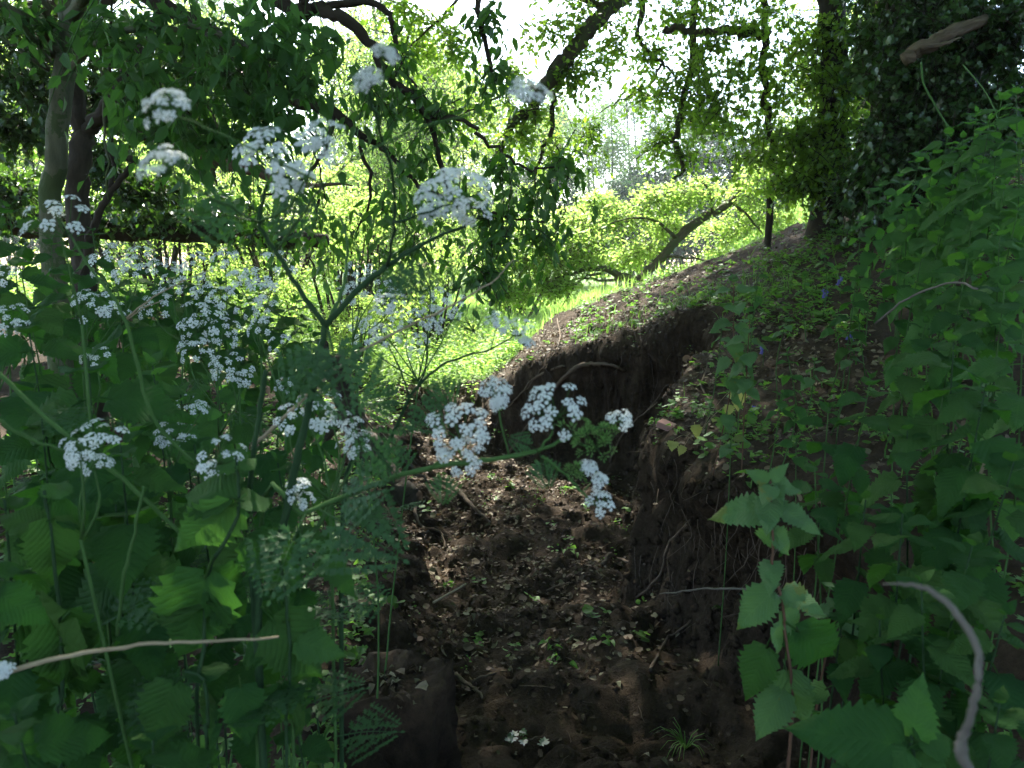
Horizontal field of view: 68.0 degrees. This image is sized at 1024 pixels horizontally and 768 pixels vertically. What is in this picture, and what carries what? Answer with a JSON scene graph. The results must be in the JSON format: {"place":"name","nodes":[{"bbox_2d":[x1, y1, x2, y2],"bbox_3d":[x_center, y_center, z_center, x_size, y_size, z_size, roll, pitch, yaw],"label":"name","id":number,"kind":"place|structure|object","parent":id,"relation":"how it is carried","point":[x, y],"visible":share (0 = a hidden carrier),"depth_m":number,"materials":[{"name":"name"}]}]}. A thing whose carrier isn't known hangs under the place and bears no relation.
{"place":"outdoors","nodes":[
{"label":"outdoors","id":0,"kind":"place"},
{"bbox_2d":[0,138,1023,767],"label":"ground","id":1,"kind":"structure","parent":0,"point":[628,730],"depth_m":3.79,"materials":[{"name":"soil"}]},
{"bbox_2d":[0,561,50,755],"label":"nettle plant","id":2,"kind":"object","parent":1,"relation":"on","point":[20,603],"visible":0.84,"depth_m":0.94,"materials":[{"name":"green plant"}]},
{"bbox_2d":[0,200,76,696],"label":"nettle plant","id":3,"kind":"object","parent":1,"relation":"on","point":[8,299],"visible":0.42,"depth_m":2.28,"materials":[{"name":"green plant"}]},
{"bbox_2d":[0,482,88,767],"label":"nettle plant","id":4,"kind":"object","parent":1,"relation":"on","point":[16,687],"visible":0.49,"depth_m":1.08,"materials":[{"name":"green plant"}]},
{"bbox_2d":[0,243,96,699],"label":"nettle plant","id":5,"kind":"object","parent":1,"relation":"on","point":[51,320],"visible":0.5,"depth_m":1.82,"materials":[{"name":"green plant"}]},
{"bbox_2d":[0,399,104,717],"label":"nettle plant","id":6,"kind":"object","parent":1,"relation":"on","point":[13,447],"visible":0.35,"depth_m":1.36,"materials":[{"name":"green plant"}]},
{"bbox_2d":[0,481,105,767],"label":"nettle plant","id":7,"kind":"object","parent":1,"relation":"on","point":[50,545],"visible":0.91,"depth_m":1.04,"materials":[{"name":"green plant"}]},
{"bbox_2d":[31,233,79,384],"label":"nettle plant","id":8,"kind":"object","parent":1,"relation":"on","point":[39,296],"visible":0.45,"depth_m":2.98,"materials":[{"name":"green plant"}]},
{"bbox_2d":[0,692,113,767],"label":"nettle plant","id":9,"kind":"object","parent":1,"relation":"on","point":[61,737],"visible":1,"depth_m":0.91,"materials":[{"name":"green plant"}]},
{"bbox_2d":[0,304,119,762],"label":"nettle plant","id":10,"kind":"object","parent":1,"relation":"on","point":[37,394],"visible":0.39,"depth_m":1.50,"materials":[{"name":"green plant"}]},
{"bbox_2d":[19,195,115,669],"bbox_3d":[-0.692,0.463,1.328,0.157,1.547,0.192,-7,11,-36],"label":"cow parsley","id":11,"kind":"object","parent":1,"relation":"on","point":[89,407],"visible":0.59,"depth_m":1.25,"materials":[{"name":"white plant"}]},
{"bbox_2d":[43,666,108,767],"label":"nettle plant","id":12,"kind":"object","parent":1,"relation":"on","point":[96,759],"visible":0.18,"depth_m":1.20,"materials":[{"name":"green plant"}]},
{"bbox_2d":[38,268,120,450],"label":"nettle plant","id":13,"kind":"object","parent":1,"relation":"on","point":[71,328],"visible":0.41,"depth_m":2.01,"materials":[{"name":"green plant"}]},
{"bbox_2d":[72,226,118,432],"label":"nettle plant","id":14,"kind":"object","parent":1,"relation":"on","point":[86,281],"visible":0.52,"depth_m":2.77,"materials":[{"name":"green plant"}]},
{"bbox_2d":[20,338,195,667],"bbox_3d":[-0.765,0.542,1.480,0.248,1.271,0.239,5,10,28],"label":"nettle plant","id":15,"kind":"object","parent":1,"relation":"on","point":[126,402],"visible":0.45,"depth_m":1.38,"materials":[{"name":"green plant"}]},
{"bbox_2d":[45,430,187,767],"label":"nettle plant","id":16,"kind":"object","parent":1,"relation":"on","point":[109,544],"visible":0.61,"depth_m":1.19,"materials":[{"name":"green plant"}]},
{"bbox_2d":[64,0,168,445],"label":"forked tree","id":17,"kind":"object","parent":1,"relation":"on","point":[81,143],"visible":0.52,"depth_m":4.03,"materials":[{"name":"brown plant"}]},
{"bbox_2d":[75,494,177,767],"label":"nettle plant","id":18,"kind":"object","parent":1,"relation":"on","point":[119,754],"visible":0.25,"depth_m":1.33,"materials":[{"name":"green plant"}]},
{"bbox_2d":[99,288,159,467],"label":"nettle plant","id":19,"kind":"object","parent":1,"relation":"on","point":[146,337],"visible":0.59,"depth_m":2.20,"materials":[{"name":"green plant"}]},
{"bbox_2d":[58,418,201,767],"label":"cow parsley","id":20,"kind":"object","parent":1,"relation":"on","point":[143,609],"visible":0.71,"depth_m":1.07,"materials":[{"name":"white plant"}]},
{"bbox_2d":[88,242,177,466],"bbox_3d":[-1.103,0.343,2.301,0.225,1.519,0.177,5,10,27],"label":"cow parsley","id":21,"kind":"object","parent":1,"relation":"on","point":[120,263],"visible":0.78,"depth_m":2.18,"materials":[{"name":"white plant"}]},
{"bbox_2d":[0,0,288,245],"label":"ivied tree","id":22,"kind":"object","parent":1,"relation":"on","point":[18,128],"visible":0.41,"depth_m":5.84,"materials":[{"name":"green plant"}]},
{"bbox_2d":[93,349,206,737],"bbox_3d":[-0.713,0.536,1.621,0.196,1.232,0.197,-2,9,-11],"label":"nettle plant","id":23,"kind":"object","parent":1,"relation":"on","point":[171,390],"visible":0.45,"depth_m":1.52,"materials":[{"name":"green plant"}]},
{"bbox_2d":[120,253,181,467],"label":"nettle plant","id":24,"kind":"object","parent":1,"relation":"on","point":[168,376],"visible":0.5,"depth_m":2.60,"materials":[{"name":"green plant"}]},
{"bbox_2d":[1,186,329,271],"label":"ivied log","id":25,"kind":"object","parent":1,"relation":"on","point":[125,232],"visible":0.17,"depth_m":6.96,"materials":[{"name":"green plant"}]},
{"bbox_2d":[117,725,220,767],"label":"nettle plant","id":26,"kind":"object","parent":1,"relation":"on","point":[185,754],"visible":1,"depth_m":0.95,"materials":[{"name":"green plant"}]},
{"bbox_2d":[137,252,208,724],"bbox_3d":[-0.985,0.346,2.322,0.228,1.485,0.159,0,9,0],"label":"cow parsley","id":27,"kind":"object","parent":1,"relation":"on","point":[179,292],"visible":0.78,"depth_m":2.21,"materials":[{"name":"white plant"}]},
{"bbox_2d":[0,0,375,562],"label":"elder tree","id":28,"kind":"object","parent":1,"relation":"on","point":[71,50],"visible":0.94,"depth_m":2.56,"materials":[{"name":"green plant"}]},
{"bbox_2d":[109,145,266,319],"bbox_3d":[-3.388,-1.540,7.738,1.746,2.046,1.802,-2,10,-14],"label":"sapling bush","id":29,"kind":"object","parent":1,"relation":"on","point":[218,274],"visible":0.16,"depth_m":7.94,"materials":[{"name":"green plant"}]},
{"bbox_2d":[138,437,255,767],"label":"nettle plant","id":30,"kind":"object","parent":1,"relation":"on","point":[177,472],"visible":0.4,"depth_m":1.43,"materials":[{"name":"green plant"}]},
{"bbox_2d":[134,662,268,767],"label":"nettle plant","id":31,"kind":"object","parent":1,"relation":"on","point":[163,703],"visible":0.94,"depth_m":1.03,"materials":[{"name":"green plant"}]},
{"bbox_2d":[147,447,272,746],"bbox_3d":[-0.427,0.673,1.135,0.190,1.193,0.142,0,9,0],"label":"nettle plant","id":32,"kind":"object","parent":1,"relation":"on","point":[191,604],"visible":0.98,"depth_m":1.02,"materials":[{"name":"green plant"}]},
{"bbox_2d":[174,371,247,646],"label":"nettle plant","id":33,"kind":"object","parent":1,"relation":"on","point":[209,428],"visible":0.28,"depth_m":1.93,"materials":[{"name":"green plant"}]},
{"bbox_2d":[176,299,279,765],"bbox_3d":[-0.726,0.457,1.993,0.253,1.352,0.226,0,9,0],"label":"cow parsley","id":34,"kind":"object","parent":1,"relation":"on","point":[215,331],"visible":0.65,"depth_m":1.90,"materials":[{"name":"white plant"}]},
{"bbox_2d":[205,576,283,767],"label":"nettle plant","id":35,"kind":"object","parent":1,"relation":"on","point":[244,754],"visible":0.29,"depth_m":1.34,"materials":[{"name":"green plant"}]},
{"bbox_2d":[195,434,307,727],"bbox_3d":[-0.368,0.681,1.093,0.203,1.234,0.122,5,10,27],"label":"cow parsley","id":36,"kind":"object","parent":1,"relation":"on","point":[281,696],"visible":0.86,"depth_m":1.02,"materials":[{"name":"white plant"}]},
{"bbox_2d":[222,400,290,767],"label":"nettle plant","id":37,"kind":"object","parent":1,"relation":"on","point":[243,433],"visible":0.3,"depth_m":1.72,"materials":[{"name":"green plant"}]},
{"bbox_2d":[225,250,296,505],"bbox_3d":[-0.673,0.372,2.079,0.229,1.456,0.224,0,9,0],"label":"cow parsley","id":38,"kind":"object","parent":1,"relation":"on","point":[256,299],"visible":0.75,"depth_m":1.98,"materials":[{"name":"white plant"}]},
{"bbox_2d":[195,122,352,305],"bbox_3d":[-3.185,-2.225,9.993,2.403,2.728,2.328,-5,11,-29],"label":"sapling bush","id":39,"kind":"object","parent":1,"relation":"on","point":[254,260],"visible":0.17,"depth_m":10.08,"materials":[{"name":"green plant"}]},
{"bbox_2d":[0,262,549,413],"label":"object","id":40,"kind":"object","parent":1,"relation":"on","point":[486,344],"visible":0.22,"depth_m":9.19,"materials":[{"name":"green plant"}]},
{"bbox_2d":[250,303,306,527],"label":"nettle plant","id":41,"kind":"object","parent":1,"relation":"on","point":[276,333],"visible":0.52,"depth_m":3.54,"materials":[{"name":"green plant"}]},
{"bbox_2d":[253,447,328,767],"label":"nettle plant","id":42,"kind":"object","parent":1,"relation":"on","point":[302,597],"visible":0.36,"depth_m":1.58,"materials":[{"name":"green plant"}]},
{"bbox_2d":[235,524,357,767],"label":"nettle plant","id":43,"kind":"object","parent":1,"relation":"on","point":[303,646],"visible":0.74,"depth_m":1.07,"materials":[{"name":"green plant"}]},
{"bbox_2d":[272,706,336,767],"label":"nettle plant","id":44,"kind":"object","parent":1,"relation":"on","point":[315,748],"visible":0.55,"depth_m":1.26,"materials":[{"name":"green plant"}]},
{"bbox_2d":[262,416,371,767],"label":"cow parsley","id":45,"kind":"object","parent":1,"relation":"on","point":[326,688],"visible":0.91,"depth_m":1.11,"materials":[{"name":"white plant"}]},
{"bbox_2d":[273,392,404,767],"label":"cow parsley","id":46,"kind":"object","parent":1,"relation":"on","point":[364,721],"visible":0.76,"depth_m":1.23,"materials":[{"name":"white plant"}]},
{"bbox_2d":[263,175,425,351],"bbox_3d":[-2.290,-1.466,9.380,1.840,2.224,1.834,9,13,44],"label":"sapling bush","id":47,"kind":"object","parent":1,"relation":"on","point":[346,207],"visible":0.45,"depth_m":9.38,"materials":[{"name":"green plant"}]},
{"bbox_2d":[136,42,553,767],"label":"cow parsley","id":48,"kind":"object","parent":1,"relation":"on","point":[320,360],"visible":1,"depth_m":0.96,"materials":[{"name":"white plant"}]},
{"bbox_2d":[281,152,423,317],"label":"sapling bush","id":49,"kind":"object","parent":1,"relation":"on","point":[350,173],"visible":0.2,"depth_m":12.11,"materials":[{"name":"green plant"}]},
{"bbox_2d":[215,0,497,285],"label":"light tree","id":50,"kind":"object","parent":1,"relation":"on","point":[446,84],"visible":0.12,"depth_m":20.51,"materials":[{"name":"green plant"}]},
{"bbox_2d":[312,289,402,381],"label":"sapling bush","id":51,"kind":"object","parent":1,"relation":"on","point":[344,329],"visible":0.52,"depth_m":8.30,"materials":[{"name":"green plant"}]},
{"bbox_2d":[317,261,405,728],"bbox_3d":[-0.437,0.414,2.279,0.272,1.546,0.179,0,9,0],"label":"cow parsley","id":52,"kind":"object","parent":1,"relation":"on","point":[352,341],"visible":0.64,"depth_m":2.21,"materials":[{"name":"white plant"}]},
{"bbox_2d":[139,0,601,320],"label":"ash tree","id":53,"kind":"object","parent":1,"relation":"on","point":[562,168],"visible":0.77,"depth_m":3.77,"materials":[{"name":"green plant"}]},
{"bbox_2d":[315,340,427,507],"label":"fern","id":54,"kind":"object","parent":1,"relation":"on","point":[413,493],"visible":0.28,"depth_m":5.32,"materials":[{"name":"green plant"}]},
{"bbox_2d":[328,649,462,767],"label":"rotten stump","id":55,"kind":"object","parent":1,"relation":"on","point":[417,694],"visible":0.84,"depth_m":2.48,"materials":[{"name":"brown wood"}]},
{"bbox_2d":[285,0,507,305],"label":"light tree","id":56,"kind":"object","parent":1,"relation":"on","point":[358,60],"visible":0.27,"depth_m":16.42,"materials":[{"name":"green plant"}]},
{"bbox_2d":[347,287,465,673],"bbox_3d":[-0.335,0.458,2.501,0.375,1.555,0.204,0,9,0],"label":"cow parsley","id":57,"kind":"object","parent":1,"relation":"on","point":[419,344],"visible":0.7,"depth_m":2.41,"materials":[{"name":"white plant"}]},
{"bbox_2d":[13,195,809,391],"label":"meadow grass","id":58,"kind":"structure","parent":1,"relation":"on","point":[601,290],"depth_m":11.75,"materials":[{"name":"green plant"}]},
{"bbox_2d":[374,236,489,357],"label":"sapling bush","id":59,"kind":"object","parent":1,"relation":"on","point":[437,256],"visible":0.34,"depth_m":11.03,"materials":[{"name":"green plant"}]},
{"bbox_2d":[330,263,536,767],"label":"cow parsley","id":60,"kind":"object","parent":1,"relation":"on","point":[496,325],"visible":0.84,"depth_m":1.26,"materials":[{"name":"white plant"}]},
{"bbox_2d":[245,376,632,767],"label":"cow parsley","id":61,"kind":"object","parent":1,"relation":"on","point":[357,517],"visible":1,"depth_m":0.97,"materials":[{"name":"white plant"}]},
{"bbox_2d":[0,141,1023,767],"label":"bank herbs","id":62,"kind":"object","parent":1,"relation":"on","point":[354,653],"visible":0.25,"depth_m":4.49,"materials":[{"name":"green plant"}]},
{"bbox_2d":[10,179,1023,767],"bbox_3d":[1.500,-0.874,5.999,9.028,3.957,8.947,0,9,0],"label":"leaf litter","id":63,"kind":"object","parent":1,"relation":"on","point":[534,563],"visible":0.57,"depth_m":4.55,"materials":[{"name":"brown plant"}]},
{"bbox_2d":[426,37,610,293],"bbox_3d":[-0.032,-6.137,22.136,6.772,8.039,5.238,1,9,6],"label":"light tree","id":64,"kind":"object","parent":1,"relation":"on","point":[496,119],"visible":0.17,"depth_m":22.15,"materials":[{"name":"green plant"}]},
{"bbox_2d":[542,103,672,287],"bbox_3d":[4.950,-9.874,39.940,7.346,10.024,6.649,1,9,3],"label":"tree","id":65,"kind":"object","parent":1,"relation":"on","point":[612,148],"visible":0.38,"depth_m":39.14,"materials":[{"name":"green plant"}]},
{"bbox_2d":[360,0,884,194],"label":"oak tree","id":66,"kind":"object","parent":1,"relation":"on","point":[556,78],"visible":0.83,"depth_m":7.60,"materials":[{"name":"green plant"}]},
{"bbox_2d":[462,149,803,329],"bbox_3d":[1.825,-2.270,11.546,5.496,2.711,2.443,-4,10,-21],"label":"bush","id":67,"kind":"object","parent":1,"relation":"on","point":[585,234],"visible":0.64,"depth_m":11.22,"materials":[{"name":"green plant"}]},
{"bbox_2d":[564,77,725,266],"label":"tree","id":68,"kind":"object","parent":1,"relation":"on","point":[633,118],"visible":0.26,"depth_m":43.17,"materials":[{"name":"green plant"}]},
{"bbox_2d":[605,136,754,274],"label":"hedge bush","id":69,"kind":"object","parent":1,"relation":"on","point":[705,209],"visible":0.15,"depth_m":36.68,"materials":[{"name":"green plant"}]},
{"bbox_2d":[711,272,756,474],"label":"dead nettle","id":70,"kind":"object","parent":1,"relation":"on","point":[726,420],"visible":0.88,"depth_m":3.08,"materials":[{"name":"green plant"}]},
{"bbox_2d":[650,0,841,251],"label":"slender ivied tree","id":71,"kind":"object","parent":1,"relation":"on","point":[752,32],"visible":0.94,"depth_m":7.28,"materials":[{"name":"green plant"}]},
{"bbox_2d":[708,463,839,767],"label":"dead nettle","id":72,"kind":"object","parent":1,"relation":"on","point":[785,697],"visible":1,"depth_m":1.23,"materials":[{"name":"green plant"}]},
{"bbox_2d":[779,457,846,767],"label":"nettle plant","id":73,"kind":"object","parent":1,"relation":"on","point":[825,517],"visible":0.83,"depth_m":1.77,"materials":[{"name":"green plant"}]},
{"bbox_2d":[755,0,882,240],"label":"ivied pole tree","id":74,"kind":"object","parent":1,"relation":"on","point":[802,184],"visible":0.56,"depth_m":6.91,"materials":[{"name":"green plant"}]},
{"bbox_2d":[794,399,852,767],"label":"nettle plant","id":75,"kind":"object","parent":1,"relation":"on","point":[832,499],"visible":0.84,"depth_m":1.95,"materials":[{"name":"green plant"}]},
{"bbox_2d":[808,369,898,767],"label":"nettle plant","id":76,"kind":"object","parent":1,"relation":"on","point":[848,459],"visible":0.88,"depth_m":1.85,"materials":[{"name":"green plant"}]},
{"bbox_2d":[816,488,901,767],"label":"nettle plant","id":77,"kind":"object","parent":1,"relation":"on","point":[847,593],"visible":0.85,"depth_m":1.50,"materials":[{"name":"green plant"}]},
{"bbox_2d":[781,672,951,767],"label":"nettle plant","id":78,"kind":"object","parent":1,"relation":"on","point":[858,734],"visible":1,"depth_m":1.05,"materials":[{"name":"green plant"}]},
{"bbox_2d":[827,607,919,711],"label":"nettle plant","id":79,"kind":"object","parent":1,"relation":"on","point":[879,656],"visible":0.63,"depth_m":1.30,"materials":[{"name":"green plant"}]},
{"bbox_2d":[856,176,898,338],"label":"nettle plant","id":80,"kind":"object","parent":1,"relation":"on","point":[867,258],"visible":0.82,"depth_m":3.92,"materials":[{"name":"green plant"}]},
{"bbox_2d":[857,419,950,698],"bbox_3d":[0.795,0.517,1.600,0.148,0.897,0.125,-4,10,-20],"label":"nettle plant","id":81,"kind":"object","parent":1,"relation":"on","point":[885,483],"visible":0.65,"depth_m":1.54,"materials":[{"name":"green plant"}]},
{"bbox_2d":[857,502,958,698],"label":"nettle plant","id":82,"kind":"object","parent":1,"relation":"on","point":[872,604],"visible":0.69,"depth_m":1.38,"materials":[{"name":"green plant"}]},
{"bbox_2d":[883,252,942,415],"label":"nettle plant","id":83,"kind":"object","parent":1,"relation":"on","point":[891,374],"visible":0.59,"depth_m":2.60,"materials":[{"name":"green plant"}]},
{"bbox_2d":[875,316,954,505],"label":"nettle plant","id":84,"kind":"object","parent":1,"relation":"on","point":[908,386],"visible":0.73,"depth_m":2.23,"materials":[{"name":"green plant"}]},
{"bbox_2d":[808,0,1023,247],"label":"ivied tree","id":85,"kind":"object","parent":1,"relation":"on","point":[903,120],"visible":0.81,"depth_m":5.57,"materials":[{"name":"green plant"}]},
{"bbox_2d":[900,5,991,66],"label":"snapped branch","id":86,"kind":"object","parent":85,"relation":"attached to","point":[913,52],"visible":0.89,"depth_m":4.98,"materials":[{"name":"brown wood"}]},
{"bbox_2d":[867,569,982,743],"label":"nettle plant","id":87,"kind":"object","parent":1,"relation":"on","point":[905,621],"visible":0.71,"depth_m":1.22,"materials":[{"name":"green plant"}]},
{"bbox_2d":[882,582,983,767],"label":"arching stalk","id":88,"kind":"object","parent":1,"relation":"on","point":[961,749],"visible":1,"depth_m":0.55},
{"bbox_2d":[887,329,993,564],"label":"nettle plant","id":89,"kind":"object","parent":1,"relation":"on","point":[941,459],"visible":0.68,"depth_m":1.53,"materials":[{"name":"green plant"}]},
{"bbox_2d":[901,277,980,479],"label":"nettle plant","id":90,"kind":"object","parent":1,"relation":"on","point":[915,330],"visible":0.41,"depth_m":2.30,"materials":[{"name":"green plant"}]},
{"bbox_2d":[883,531,1018,694],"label":"nettle plant","id":91,"kind":"object","parent":1,"relation":"on","point":[965,590],"visible":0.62,"depth_m":1.26,"materials":[{"name":"green plant"}]},
{"bbox_2d":[922,249,994,535],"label":"nettle plant","id":92,"kind":"object","parent":1,"relation":"on","point":[940,322],"visible":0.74,"depth_m":2.20,"materials":[{"name":"green plant"}]},
{"bbox_2d":[933,208,1007,452],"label":"nettle plant","id":93,"kind":"object","parent":1,"relation":"on","point":[975,215],"visible":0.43,"depth_m":2.48,"materials":[{"name":"green plant"}]},
{"bbox_2d":[919,370,1023,575],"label":"nettle plant","id":94,"kind":"object","parent":1,"relation":"on","point":[949,483],"visible":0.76,"depth_m":1.45,"materials":[{"name":"green plant"}]},
{"bbox_2d":[930,448,1023,698],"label":"nettle plant","id":95,"kind":"object","parent":1,"relation":"on","point":[996,587],"visible":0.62,"depth_m":1.39,"materials":[{"name":"green plant"}]},
{"bbox_2d":[941,274,1023,571],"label":"nettle plant","id":96,"kind":"object","parent":1,"relation":"on","point":[1014,332],"visible":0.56,"depth_m":1.91,"materials":[{"name":"green plant"}]},
{"bbox_2d":[942,686,1023,767],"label":"nettle plant","id":97,"kind":"object","parent":1,"relation":"on","point":[1002,749],"visible":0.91,"depth_m":1.09,"materials":[{"name":"green plant"}]},
{"bbox_2d":[944,596,1023,767],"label":"nettle plant","id":98,"kind":"object","parent":1,"relation":"on","point":[958,704],"visible":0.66,"depth_m":1.20,"materials":[{"name":"green plant"}]},
{"bbox_2d":[951,148,1023,361],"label":"nettle plant","id":99,"kind":"object","parent":1,"relation":"on","point":[975,189],"visible":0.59,"depth_m":2.66,"materials":[{"name":"green plant"}]},
{"bbox_2d":[952,310,1023,689],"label":"nettle plant","id":100,"kind":"object","parent":1,"relation":"on","point":[984,367],"visible":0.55,"depth_m":1.74,"materials":[{"name":"green plant"}]},
{"bbox_2d":[957,200,1023,452],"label":"nettle plant","id":101,"kind":"object","parent":1,"relation":"on","point":[987,341],"visible":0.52,"depth_m":2.37,"materials":[{"name":"green plant"}]},
{"bbox_2d":[958,222,1023,469],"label":"nettle plant","id":102,"kind":"object","parent":1,"relation":"on","point":[990,315],"visible":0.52,"depth_m":2.26,"materials":[{"name":"green plant"}]},
{"bbox_2d":[969,176,1023,390],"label":"nettle plant","id":103,"kind":"object","parent":1,"relation":"on","point":[985,218],"visible":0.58,"depth_m":2.44,"materials":[{"name":"green plant"}]},
{"bbox_2d":[1,0,1023,268],"label":"sky","id":104,"kind":"structure","parent":0,"point":[515,10],"materials":[{"name":"white"}]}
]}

